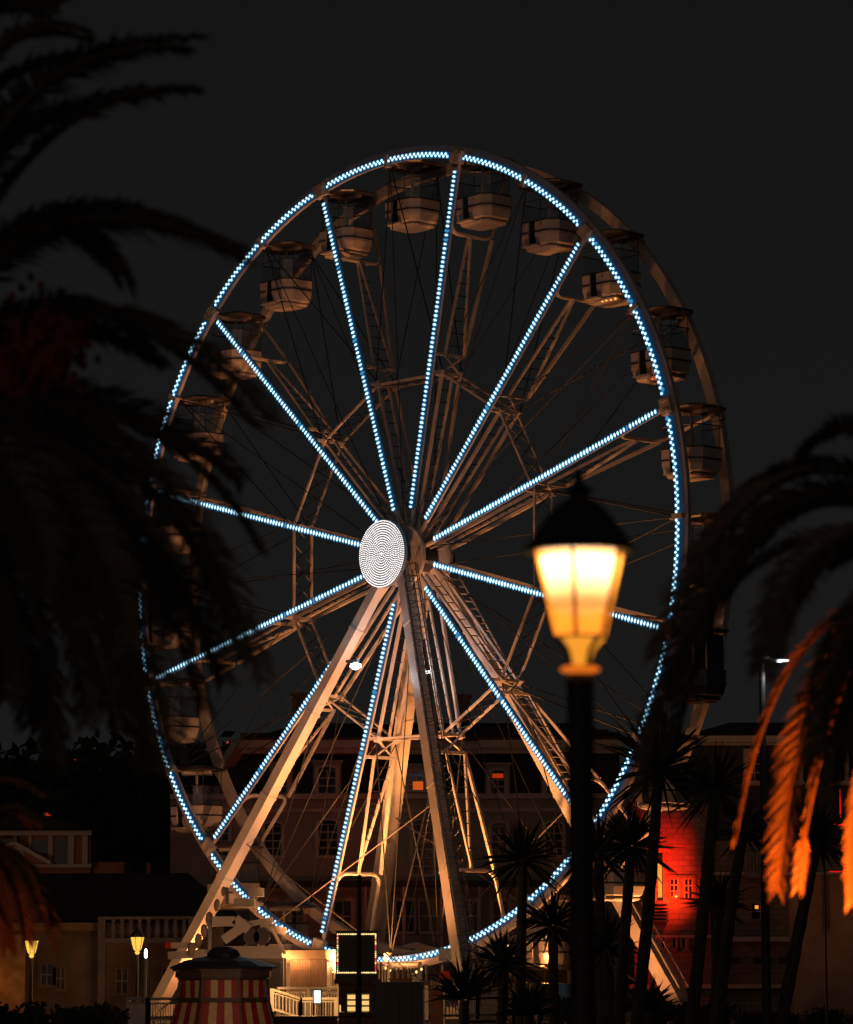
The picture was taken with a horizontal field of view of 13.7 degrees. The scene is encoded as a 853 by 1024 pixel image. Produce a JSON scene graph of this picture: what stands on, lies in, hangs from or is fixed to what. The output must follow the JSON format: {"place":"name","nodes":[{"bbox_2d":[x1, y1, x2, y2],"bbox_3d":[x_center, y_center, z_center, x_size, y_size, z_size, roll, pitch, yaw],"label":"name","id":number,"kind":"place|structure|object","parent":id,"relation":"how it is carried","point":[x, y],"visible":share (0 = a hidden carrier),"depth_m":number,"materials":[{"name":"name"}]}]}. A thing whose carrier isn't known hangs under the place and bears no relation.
{"place":"outdoors","nodes":[
{"label":"outdoors","id":0,"kind":"place"},
{"bbox_2d":[37,747,185,872],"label":"hill","id":1,"kind":"structure","parent":0,"point":[140,866],"depth_m":356.89,"materials":[{"name":"black"}]},
{"bbox_2d":[0,731,235,856],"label":"wood","id":2,"kind":"object","parent":1,"relation":"on","point":[74,796],"visible":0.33,"depth_m":318.90,"materials":[{"name":"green plant"}]},
{"bbox_2d":[0,873,237,1014],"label":"building","id":3,"kind":"structure","parent":0,"point":[101,916],"depth_m":156.78,"materials":[{"name":"stone"}]},
{"bbox_2d":[35,960,57,987],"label":"window","id":4,"kind":"structure","parent":3,"relation":"in","point":[44,967],"depth_m":156.63,"materials":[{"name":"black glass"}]},
{"bbox_2d":[51,964,69,991],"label":"window","id":5,"kind":"structure","parent":3,"relation":"in","point":[62,975],"depth_m":156.60,"materials":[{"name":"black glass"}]},
{"bbox_2d":[110,965,132,996],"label":"window","id":6,"kind":"structure","parent":3,"relation":"in","point":[121,974],"depth_m":156.56,"materials":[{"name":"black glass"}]},
{"bbox_2d":[178,759,215,793],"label":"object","id":7,"kind":"object","parent":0,"point":[203,780],"visible":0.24,"depth_m":210.73,"materials":[{"name":"plant"}]},
{"bbox_2d":[274,1016,338,1023],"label":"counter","id":8,"kind":"object","parent":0,"point":[306,1019],"visible":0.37,"depth_m":111.86,"materials":[{"name":"brown wood"}]},
{"bbox_2d":[0,0,852,801],"label":"sky","id":9,"kind":"structure","parent":0,"point":[720,132],"materials":[{"name":"black"}]},
{"bbox_2d":[49,1012,852,1023],"bbox_3d":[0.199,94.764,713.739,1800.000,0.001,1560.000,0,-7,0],"label":"ground","id":10,"kind":"structure","parent":0,"point":[802,1017],"depth_m":135.96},
{"bbox_2d":[0,999,55,1023],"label":"shrub","id":11,"kind":"object","parent":10,"relation":"on","point":[37,1015],"visible":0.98,"depth_m":104.48,"materials":[{"name":"green plant"}]},
{"bbox_2d":[25,932,39,1011],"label":"street lamp","id":12,"kind":"object","parent":10,"relation":"on","point":[30,951],"visible":0.38,"depth_m":116.99,"materials":[{"name":"metal"}]},
{"bbox_2d":[0,816,150,872],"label":"villa","id":13,"kind":"object","parent":10,"relation":"on","point":[56,846],"visible":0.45,"depth_m":204.18,"materials":[{"name":"beige"}]},
{"bbox_2d":[32,840,47,852],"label":"window","id":14,"kind":"structure","parent":13,"relation":"in","point":[38,846],"depth_m":204.19,"materials":[{"name":"black glass"}]},
{"bbox_2d":[54,838,67,862],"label":"window","id":15,"kind":"structure","parent":13,"relation":"in","point":[60,844],"depth_m":204.19,"materials":[{"name":"black glass"}]},
{"bbox_2d":[49,1001,130,1023],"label":"shrub","id":16,"kind":"object","parent":10,"relation":"on","point":[104,1013],"visible":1,"depth_m":102.81,"materials":[{"name":"green plant"}]},
{"bbox_2d":[130,925,144,1001],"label":"street lamp","id":17,"kind":"object","parent":10,"relation":"on","point":[137,936],"visible":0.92,"depth_m":117.00,"materials":[{"name":"metal"}]},
{"bbox_2d":[126,997,175,1023],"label":"queue railing","id":18,"kind":"object","parent":10,"relation":"on","point":[139,1012],"visible":0.89,"depth_m":108.11,"materials":[{"name":"metal"}]},
{"bbox_2d":[169,946,277,1023],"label":"striped kiosk","id":19,"kind":"object","parent":10,"relation":"on","point":[223,985],"visible":1,"depth_m":98.05,"materials":[{"name":"red fabric"}]},
{"bbox_2d":[165,886,286,1014],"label":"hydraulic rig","id":20,"kind":"object","parent":10,"relation":"on","point":[272,955],"visible":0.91,"depth_m":130.37,"materials":[{"name":"metal"}]},
{"bbox_2d":[270,989,337,1015],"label":"ramp railing","id":21,"kind":"object","parent":10,"relation":"on","point":[300,999],"visible":0.73,"depth_m":118.69,"materials":[{"name":"paint"}]},
{"bbox_2d":[276,987,338,1020],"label":"queue railing","id":22,"kind":"object","parent":10,"relation":"on","point":[308,992],"visible":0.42,"depth_m":122.31,"materials":[{"name":"paint"}]},
{"bbox_2d":[313,989,321,1015],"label":"lit menu board","id":23,"kind":"object","parent":10,"relation":"on","point":[317,996],"visible":0.83,"depth_m":114.91,"materials":[{"name":"white"}]},
{"bbox_2d":[334,931,380,1023],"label":"ticket booth","id":24,"kind":"object","parent":10,"relation":"on","point":[345,979],"visible":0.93,"depth_m":104.95,"materials":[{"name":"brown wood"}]},
{"bbox_2d":[339,988,356,1015],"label":"door","id":25,"kind":"structure","parent":24,"relation":"in","point":[348,994],"depth_m":104.93,"materials":[{"name":"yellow wood"}]},
{"bbox_2d":[353,988,372,1015],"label":"door","id":26,"kind":"structure","parent":24,"relation":"in","point":[367,993],"depth_m":104.93,"materials":[{"name":"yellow wood"}]},
{"bbox_2d":[274,950,446,1019],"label":"boarding platform","id":27,"kind":"structure","parent":10,"relation":"on","point":[308,973],"depth_m":140.23,"materials":[{"name":"wood"}]},
{"bbox_2d":[327,961,421,990],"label":"platform railing","id":28,"kind":"object","parent":27,"relation":"on","point":[329,974],"visible":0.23,"depth_m":132.88,"materials":[{"name":"metal"}]},
{"bbox_2d":[170,692,624,1003],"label":"hotel","id":29,"kind":"structure","parent":10,"relation":"on","point":[187,855],"depth_m":175.39,"materials":[{"name":"stone"}]},
{"bbox_2d":[212,824,231,857],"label":"window","id":30,"kind":"structure","parent":29,"relation":"in","point":[226,836],"depth_m":175.34,"materials":[{"name":"black glass"}]},
{"bbox_2d":[261,821,285,857],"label":"window","id":31,"kind":"structure","parent":29,"relation":"in","point":[272,840],"depth_m":175.34,"materials":[{"name":"black glass"}]},
{"bbox_2d":[287,898,307,933],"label":"window","id":32,"kind":"structure","parent":29,"relation":"in","point":[297,916],"depth_m":174.82,"materials":[{"name":"black glass"}]},
{"bbox_2d":[313,765,339,793],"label":"window","id":33,"kind":"structure","parent":29,"relation":"in","point":[321,785],"depth_m":175.64,"materials":[{"name":"black glass"}]},
{"bbox_2d":[313,818,340,857],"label":"window","id":34,"kind":"structure","parent":29,"relation":"in","point":[328,825],"depth_m":175.34,"materials":[{"name":"black glass"}]},
{"bbox_2d":[330,898,354,933],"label":"window","id":35,"kind":"structure","parent":29,"relation":"in","point":[343,907],"depth_m":174.87,"materials":[{"name":"black glass"}]},
{"bbox_2d":[385,898,394,933],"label":"window","id":36,"kind":"structure","parent":29,"relation":"in","point":[390,910],"depth_m":174.82,"materials":[{"name":"black glass"}]},
{"bbox_2d":[393,898,418,933],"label":"window","id":37,"kind":"structure","parent":29,"relation":"in","point":[398,901],"depth_m":174.87,"materials":[{"name":"black glass"}]},
{"bbox_2d":[404,769,427,791],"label":"window","id":38,"kind":"structure","parent":29,"relation":"in","point":[412,775],"depth_m":175.64,"materials":[{"name":"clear glass"}]},
{"bbox_2d":[408,818,437,876],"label":"window","id":39,"kind":"structure","parent":29,"relation":"in","point":[427,861],"depth_m":175.25,"materials":[{"name":"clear glass"}]},
{"bbox_2d":[416,898,444,933],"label":"window","id":40,"kind":"structure","parent":29,"relation":"in","point":[423,926],"depth_m":174.87,"materials":[{"name":"black glass"}]},
{"bbox_2d":[462,898,478,933],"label":"window","id":41,"kind":"structure","parent":29,"relation":"in","point":[474,908],"depth_m":174.87,"materials":[{"name":"black glass"}]},
{"bbox_2d":[487,768,507,792],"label":"window","id":42,"kind":"structure","parent":29,"relation":"in","point":[502,783],"depth_m":175.64,"materials":[{"name":"black glass"}]},
{"bbox_2d":[487,821,509,859],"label":"window","id":43,"kind":"structure","parent":29,"relation":"in","point":[495,825],"depth_m":175.34,"materials":[{"name":"black glass"}]},
{"bbox_2d":[490,898,512,933],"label":"window","id":44,"kind":"structure","parent":29,"relation":"in","point":[495,914],"depth_m":174.87,"materials":[{"name":"black glass"}]},
{"bbox_2d":[542,820,565,857],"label":"window","id":45,"kind":"structure","parent":29,"relation":"in","point":[555,832],"depth_m":175.34,"materials":[{"name":"black glass"}]},
{"bbox_2d":[371,982,423,1023],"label":"container","id":46,"kind":"object","parent":10,"relation":"on","point":[396,1002],"visible":0.98,"depth_m":104.00,"materials":[{"name":"metal"}]},
{"bbox_2d":[388,968,413,981],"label":"goods stall","id":47,"kind":"object","parent":10,"relation":"on","point":[399,976],"visible":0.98,"depth_m":126.95,"materials":[{"name":"brown wood"}]},
{"bbox_2d":[397,942,442,970],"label":"market tent","id":48,"kind":"object","parent":10,"relation":"on","point":[423,947],"visible":0.12,"depth_m":144.09,"materials":[{"name":"fabric"}]},
{"bbox_2d":[429,979,443,1023],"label":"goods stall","id":49,"kind":"object","parent":10,"relation":"on","point":[436,1011],"visible":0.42,"depth_m":122.81,"materials":[{"name":"brown wood"}]},
{"bbox_2d":[140,145,735,1023],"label":"ferris wheel","id":50,"kind":"object","parent":10,"relation":"on","point":[414,563],"visible":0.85,"depth_m":141.01,"materials":[{"name":"white metal"}]},
{"bbox_2d":[148,586,195,649],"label":"gondola","id":51,"kind":"object","parent":50,"relation":"hanging from","point":[174,645],"visible":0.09,"depth_m":152.62,"materials":[{"name":"grey"}]},
{"bbox_2d":[149,677,200,744],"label":"gondola","id":52,"kind":"object","parent":50,"relation":"hanging from","point":[194,724],"visible":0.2,"depth_m":151.76,"materials":[{"name":"grey"}]},
{"bbox_2d":[157,487,204,553],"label":"gondola","id":53,"kind":"object","parent":50,"relation":"hanging from","point":[190,495],"visible":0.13,"depth_m":152.66,"materials":[{"name":"grey"}]},
{"bbox_2d":[170,765,226,832],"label":"gondola","id":54,"kind":"object","parent":50,"relation":"hanging from","point":[210,817],"visible":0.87,"depth_m":150.19,"materials":[{"name":"grey"}]},
{"bbox_2d":[173,395,227,462],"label":"gondola","id":55,"kind":"object","parent":50,"relation":"hanging from","point":[208,401],"visible":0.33,"depth_m":152.39,"materials":[{"name":"grey"}]},
{"bbox_2d":[207,841,263,909],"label":"gondola","id":56,"kind":"object","parent":50,"relation":"hanging from","point":[224,847],"visible":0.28,"depth_m":147.85,"materials":[{"name":"grey"}]},
{"bbox_2d":[211,311,265,379],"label":"gondola","id":57,"kind":"object","parent":50,"relation":"hanging from","point":[236,318],"visible":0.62,"depth_m":150.82,"materials":[{"name":"grey"}]},
{"bbox_2d":[257,901,314,959],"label":"gondola","id":58,"kind":"object","parent":50,"relation":"hanging from","point":[283,906],"visible":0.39,"depth_m":145.18,"materials":[{"name":"grey"}]},
{"bbox_2d":[260,241,316,311],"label":"gondola","id":59,"kind":"object","parent":50,"relation":"hanging from","point":[271,300],"visible":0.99,"depth_m":148.71,"materials":[{"name":"grey"}]},
{"bbox_2d":[319,188,376,261],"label":"gondola","id":60,"kind":"object","parent":50,"relation":"hanging from","point":[355,242],"visible":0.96,"depth_m":146.07,"materials":[{"name":"grey"}]},
{"bbox_2d":[382,159,443,232],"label":"gondola","id":61,"kind":"object","parent":50,"relation":"hanging from","point":[420,213],"visible":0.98,"depth_m":143.12,"materials":[{"name":"grey"}]},
{"bbox_2d":[450,156,513,230],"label":"gondola","id":62,"kind":"object","parent":50,"relation":"hanging from","point":[482,210],"visible":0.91,"depth_m":139.92,"materials":[{"name":"grey"}]},
{"bbox_2d":[473,939,514,1006],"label":"gondola","id":63,"kind":"object","parent":50,"relation":"hanging from","point":[512,982],"visible":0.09,"depth_m":135.65,"materials":[{"name":"grey"}]},
{"bbox_2d":[526,895,567,969],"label":"gondola","id":64,"kind":"object","parent":50,"relation":"hanging from","point":[535,955],"visible":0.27,"depth_m":133.29,"materials":[{"name":"grey"}]},
{"bbox_2d":[517,178,582,255],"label":"gondola","id":65,"kind":"object","parent":50,"relation":"hanging from","point":[549,235],"visible":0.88,"depth_m":136.91,"materials":[{"name":"grey"}]},
{"bbox_2d":[577,229,643,307],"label":"gondola","id":66,"kind":"object","parent":50,"relation":"hanging from","point":[601,289],"visible":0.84,"depth_m":134.28,"materials":[{"name":"grey"}]},
{"bbox_2d":[604,828,645,901],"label":"gondola","id":67,"kind":"object","parent":50,"relation":"hanging from","point":[613,887],"visible":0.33,"depth_m":131.07,"materials":[{"name":"grey"}]},
{"bbox_2d":[626,305,693,384],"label":"gondola","id":68,"kind":"object","parent":50,"relation":"hanging from","point":[678,358],"visible":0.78,"depth_m":131.98,"materials":[{"name":"grey"}]},
{"bbox_2d":[635,732,698,810],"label":"gondola","id":69,"kind":"object","parent":50,"relation":"hanging from","point":[642,800],"visible":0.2,"depth_m":129.71,"materials":[{"name":"grey"}]},
{"bbox_2d":[657,402,725,481],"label":"gondola","id":70,"kind":"object","parent":50,"relation":"hanging from","point":[704,462],"visible":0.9,"depth_m":130.22,"materials":[{"name":"grey"}]},
{"bbox_2d":[670,626,728,704],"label":"gondola","id":71,"kind":"object","parent":50,"relation":"hanging from","point":[709,685],"visible":0.48,"depth_m":129.02,"materials":[{"name":"grey"}]},
{"bbox_2d":[669,512,729,591],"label":"gondola","id":72,"kind":"object","parent":50,"relation":"hanging from","point":[696,518],"visible":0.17,"depth_m":129.56,"materials":[{"name":"grey"}]},
{"bbox_2d":[420,949,509,1023],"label":"yucca","id":73,"kind":"object","parent":10,"relation":"on","point":[474,986],"visible":1,"depth_m":91.01,"materials":[{"name":"green plant"}]},
{"bbox_2d":[425,985,547,1019],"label":"queue railing","id":74,"kind":"object","parent":10,"relation":"on","point":[477,1014],"visible":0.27,"depth_m":124.71,"materials":[{"name":"metal"}]},
{"bbox_2d":[464,926,547,1023],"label":"yucca","id":75,"kind":"object","parent":10,"relation":"on","point":[502,952],"visible":0.94,"depth_m":93.14,"materials":[{"name":"green plant"}]},
{"bbox_2d":[472,812,567,1023],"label":"yucca","id":76,"kind":"object","parent":10,"relation":"on","point":[526,850],"visible":0.89,"depth_m":95.37,"materials":[{"name":"green plant"}]},
{"bbox_2d":[507,983,567,1023],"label":"parked car","id":77,"kind":"object","parent":10,"relation":"on","point":[562,991],"visible":0.2,"depth_m":125.85,"materials":[{"name":"grey paint"}]},
{"bbox_2d":[512,882,597,1023],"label":"yucca","id":78,"kind":"object","parent":10,"relation":"on","point":[555,918],"visible":0.83,"depth_m":92.19,"materials":[{"name":"green plant"}]},
{"bbox_2d":[544,970,566,982],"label":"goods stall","id":79,"kind":"object","parent":10,"relation":"on","point":[562,976],"visible":0.01,"depth_m":139.80,"materials":[{"name":"wood"}]},
{"bbox_2d":[547,801,624,1023],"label":"yucca","id":80,"kind":"object","parent":10,"relation":"on","point":[600,895],"visible":0.38,"depth_m":97.32,"materials":[{"name":"green plant"}]},
{"bbox_2d":[629,1001,740,1023],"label":"shrub","id":81,"kind":"object","parent":10,"relation":"on","point":[664,1017],"visible":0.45,"depth_m":101.61,"materials":[{"name":"green plant"}]},
{"bbox_2d":[619,692,852,1011],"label":"building","id":82,"kind":"structure","parent":10,"relation":"on","point":[674,921],"depth_m":165.41,"materials":[{"name":"stone"}]},
{"bbox_2d":[667,875,681,899],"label":"window","id":83,"kind":"structure","parent":82,"relation":"in","point":[674,885],"depth_m":165.04,"materials":[{"name":"wood"}]},
{"bbox_2d":[669,932,679,950],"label":"window","id":84,"kind":"structure","parent":82,"relation":"in","point":[673,942],"depth_m":164.71,"materials":[{"name":"glass"}]},
{"bbox_2d":[677,932,690,950],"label":"window","id":85,"kind":"structure","parent":82,"relation":"in","point":[684,942],"depth_m":164.71,"materials":[{"name":"glass"}]},
{"bbox_2d":[680,875,695,901],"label":"window","id":86,"kind":"structure","parent":82,"relation":"in","point":[688,883],"depth_m":165.04,"materials":[{"name":"wood"}]},
{"bbox_2d":[743,751,759,783],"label":"window","id":87,"kind":"structure","parent":82,"relation":"in","point":[755,772],"depth_m":166.05,"materials":[{"name":"black glass"}]},
{"bbox_2d":[746,899,760,922],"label":"window","id":88,"kind":"structure","parent":82,"relation":"in","point":[752,916],"depth_m":165.40,"materials":[{"name":"glass"}]},
{"bbox_2d":[734,1005,852,1023],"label":"shrub","id":89,"kind":"object","parent":10,"relation":"on","point":[835,1016],"visible":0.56,"depth_m":100.75,"materials":[{"name":"green plant"}]},
{"bbox_2d":[783,795,852,1014],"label":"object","id":90,"kind":"object","parent":10,"relation":"on","point":[809,992],"visible":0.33,"depth_m":151.83,"materials":[{"name":"grey"}]},
{"bbox_2d":[823,851,827,1023],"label":"flagpole","id":91,"kind":"object","parent":10,"relation":"on","point":[825,961],"visible":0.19,"depth_m":99.22,"materials":[{"name":"grey metal"}]},
{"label":"lawn","id":92,"kind":"structure","parent":0,"visible":0},
{"bbox_2d":[0,776,61,969],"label":"palm tree","id":93,"kind":"object","parent":92,"relation":"on","point":[23,884],"visible":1,"depth_m":29.65,"materials":[{"name":"green plant"}]},
{"bbox_2d":[0,0,284,785],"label":"palm tree","id":94,"kind":"object","parent":92,"relation":"on","point":[76,462],"visible":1,"depth_m":19.79,"materials":[{"name":"green plant"}]},
{"bbox_2d":[489,976,566,1023],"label":"yucca","id":95,"kind":"object","parent":92,"relation":"on","point":[528,1005],"visible":0.99,"depth_m":89.01,"materials":[{"name":"green plant"}]},
{"bbox_2d":[524,470,634,1023],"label":"street lamp","id":96,"kind":"object","parent":92,"relation":"on","point":[579,548],"visible":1,"depth_m":15.94,"materials":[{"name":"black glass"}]},
{"bbox_2d":[566,904,650,1023],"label":"yucca","id":97,"kind":"object","parent":92,"relation":"on","point":[606,932],"visible":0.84,"depth_m":90.15,"materials":[{"name":"green plant"}]},
{"bbox_2d":[595,798,681,1023],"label":"yucca","id":98,"kind":"object","parent":92,"relation":"on","point":[633,831],"visible":0.91,"depth_m":89.40,"materials":[{"name":"green plant"}]},
{"bbox_2d":[622,975,686,1023],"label":"yucca","id":99,"kind":"object","parent":92,"relation":"on","point":[653,1003],"visible":0.73,"depth_m":89.01,"materials":[{"name":"green plant"}]},
{"bbox_2d":[594,699,720,1023],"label":"yucca","id":100,"kind":"object","parent":92,"relation":"on","point":[666,766],"visible":0.73,"depth_m":83.57,"materials":[{"name":"green plant"}]},
{"bbox_2d":[662,739,759,1023],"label":"yucca","id":101,"kind":"object","parent":92,"relation":"on","point":[711,786],"visible":0.98,"depth_m":81.59,"materials":[{"name":"green plant"}]},
{"bbox_2d":[673,871,758,1023],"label":"yucca","id":102,"kind":"object","parent":92,"relation":"on","point":[718,891],"visible":0.7,"depth_m":87.31,"materials":[{"name":"green plant"}]},
{"bbox_2d":[626,411,852,802],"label":"palm tree","id":103,"kind":"object","parent":92,"relation":"on","point":[719,579],"visible":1,"depth_m":19.84,"materials":[{"name":"green plant"}]},
{"bbox_2d":[702,797,776,1023],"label":"yucca","id":104,"kind":"object","parent":92,"relation":"on","point":[728,927],"visible":0.88,"depth_m":85.38,"materials":[{"name":"green plant"}]},
{"bbox_2d":[759,657,787,1023],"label":"tall street light","id":105,"kind":"object","parent":92,"relation":"on","point":[766,966],"visible":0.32,"depth_m":61.63,"materials":[{"name":"metal"}]},
{"bbox_2d":[731,606,852,913],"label":"palm tree","id":106,"kind":"object","parent":92,"relation":"on","point":[781,813],"visible":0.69,"depth_m":25.66,"materials":[{"name":"orange plant"}]},
{"bbox_2d":[768,789,851,1023],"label":"yucca","id":107,"kind":"object","parent":92,"relation":"on","point":[820,839],"visible":0.91,"depth_m":79.44,"materials":[{"name":"green plant"}]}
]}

